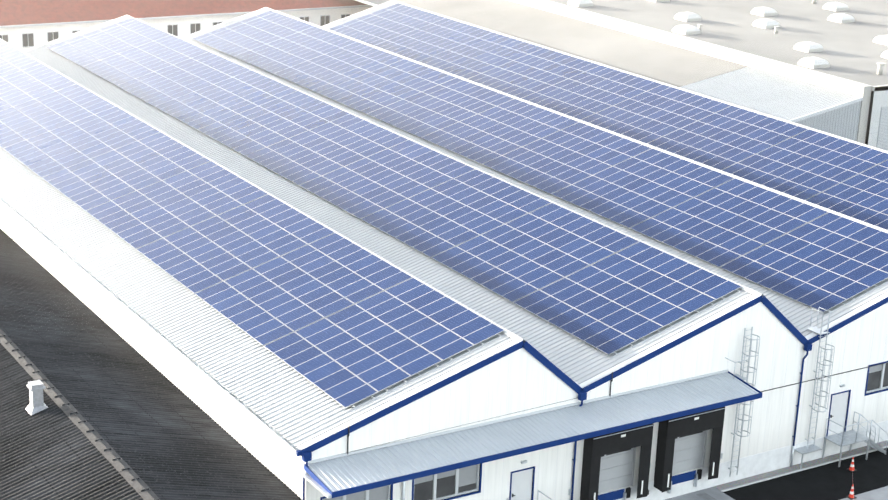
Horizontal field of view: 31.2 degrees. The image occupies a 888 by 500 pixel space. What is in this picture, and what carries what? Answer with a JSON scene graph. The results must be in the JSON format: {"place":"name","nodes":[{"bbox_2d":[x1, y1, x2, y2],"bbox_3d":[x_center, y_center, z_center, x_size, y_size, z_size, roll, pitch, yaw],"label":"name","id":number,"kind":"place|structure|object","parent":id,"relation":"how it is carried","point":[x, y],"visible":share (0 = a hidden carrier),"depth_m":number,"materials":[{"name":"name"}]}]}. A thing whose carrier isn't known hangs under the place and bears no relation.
{"place":"outdoors","nodes":[
{"label":"outdoors","id":0,"kind":"place"},
{"bbox_2d":[0,202,887,499],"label":"warehouse walls","id":1,"kind":"structure","parent":0,"point":[514,382],"depth_m":77.16,"materials":[{"name":"white metal"}]},
{"bbox_2d":[0,0,887,457],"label":"warehouse roof","id":2,"kind":"structure","parent":1,"relation":"on","point":[286,404],"depth_m":82.51,"materials":[{"name":"grey metal"}]},
{"bbox_2d":[0,3,887,407],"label":"solar panels","id":3,"kind":"object","parent":2,"relation":"on","point":[626,291],"visible":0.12,"depth_m":99.27,"materials":[{"name":"glass"}]},
{"bbox_2d":[301,369,762,498],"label":"dock canopy","id":4,"kind":"object","parent":1,"relation":"attached to","point":[335,476],"visible":1,"depth_m":70.26,"materials":[{"name":"grey metal"}]},
{"bbox_2d":[302,343,887,499],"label":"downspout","id":5,"kind":"object","parent":1,"relation":"attached to","point":[307,455],"visible":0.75,"depth_m":74.21,"materials":[{"name":"blue metal"}]},
{"bbox_2d":[580,423,653,499],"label":"dock shelter","id":6,"kind":"object","parent":1,"relation":"attached to","point":[595,449],"visible":0.88,"depth_m":74.71,"materials":[{"name":"black rubber"}]},
{"bbox_2d":[654,407,724,493],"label":"dock shelter","id":7,"kind":"object","parent":1,"relation":"attached to","point":[670,431],"visible":0.94,"depth_m":77.01,"materials":[{"name":"black rubber"}]},
{"bbox_2d":[725,327,759,476],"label":"cage ladder","id":8,"kind":"object","parent":1,"relation":"attached to","point":[746,379],"visible":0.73,"depth_m":78.22,"materials":[{"name":"silver metal"}]},
{"bbox_2d":[794,307,834,468],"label":"cage ladder","id":9,"kind":"object","parent":1,"relation":"attached to","point":[808,449],"visible":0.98,"depth_m":81.16,"materials":[{"name":"silver metal"}]},
{"bbox_2d":[665,440,887,499],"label":"forecourt paving","id":10,"kind":"structure","parent":0,"point":[826,478],"depth_m":80.54,"materials":[{"name":"black asphalt"}]},
{"bbox_2d":[0,229,302,499],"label":"roof","id":11,"kind":"structure","parent":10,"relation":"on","point":[119,418],"depth_m":70.93,"materials":[{"name":"black metal"}]},
{"bbox_2d":[26,380,47,414],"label":"roof vent","id":12,"kind":"object","parent":11,"relation":"on","point":[36,404],"visible":0.88,"depth_m":70.51,"materials":[{"name":"white metal"}]},
{"bbox_2d":[846,484,856,499],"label":"traffic cone","id":13,"kind":"object","parent":10,"relation":"on","point":[850,496],"visible":0.96,"depth_m":78.98,"materials":[{"name":"orange plastic"}]},
{"bbox_2d":[847,457,856,471],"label":"traffic cone","id":14,"kind":"object","parent":10,"relation":"on","point":[851,469],"visible":0.98,"depth_m":82.03,"materials":[{"name":"orange plastic"}]},
{"bbox_2d":[716,91,885,498],"bbox_3d":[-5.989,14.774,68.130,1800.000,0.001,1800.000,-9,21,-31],"label":"ground","id":15,"kind":"structure","parent":0,"point":[869,119],"depth_m":162.17,"materials":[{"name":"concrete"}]},
{"bbox_2d":[0,0,373,50],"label":"building","id":16,"kind":"structure","parent":15,"relation":"on","point":[184,28],"depth_m":167.45,"materials":[{"name":"white tile"}]},
{"bbox_2d":[355,0,871,143],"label":"neighbour annex","id":17,"kind":"object","parent":15,"relation":"on","point":[808,107],"depth_m":139.71,"materials":[{"name":"white metal"}]},
{"bbox_2d":[549,0,887,150],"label":"neighbour hall","id":18,"kind":"structure","parent":15,"relation":"on","point":[842,43],"depth_m":153.01,"materials":[{"name":"metal"}]},
{"bbox_2d":[567,0,887,74],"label":"skylight domes","id":19,"kind":"structure","parent":18,"relation":"on","point":[812,62],"depth_m":153.53,"materials":[{"name":"white plastic"}]},
{"bbox_2d":[822,411,887,466],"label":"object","id":20,"kind":"structure","parent":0,"point":[846,438],"depth_m":83.17,"materials":[{"name":"silver metal"}]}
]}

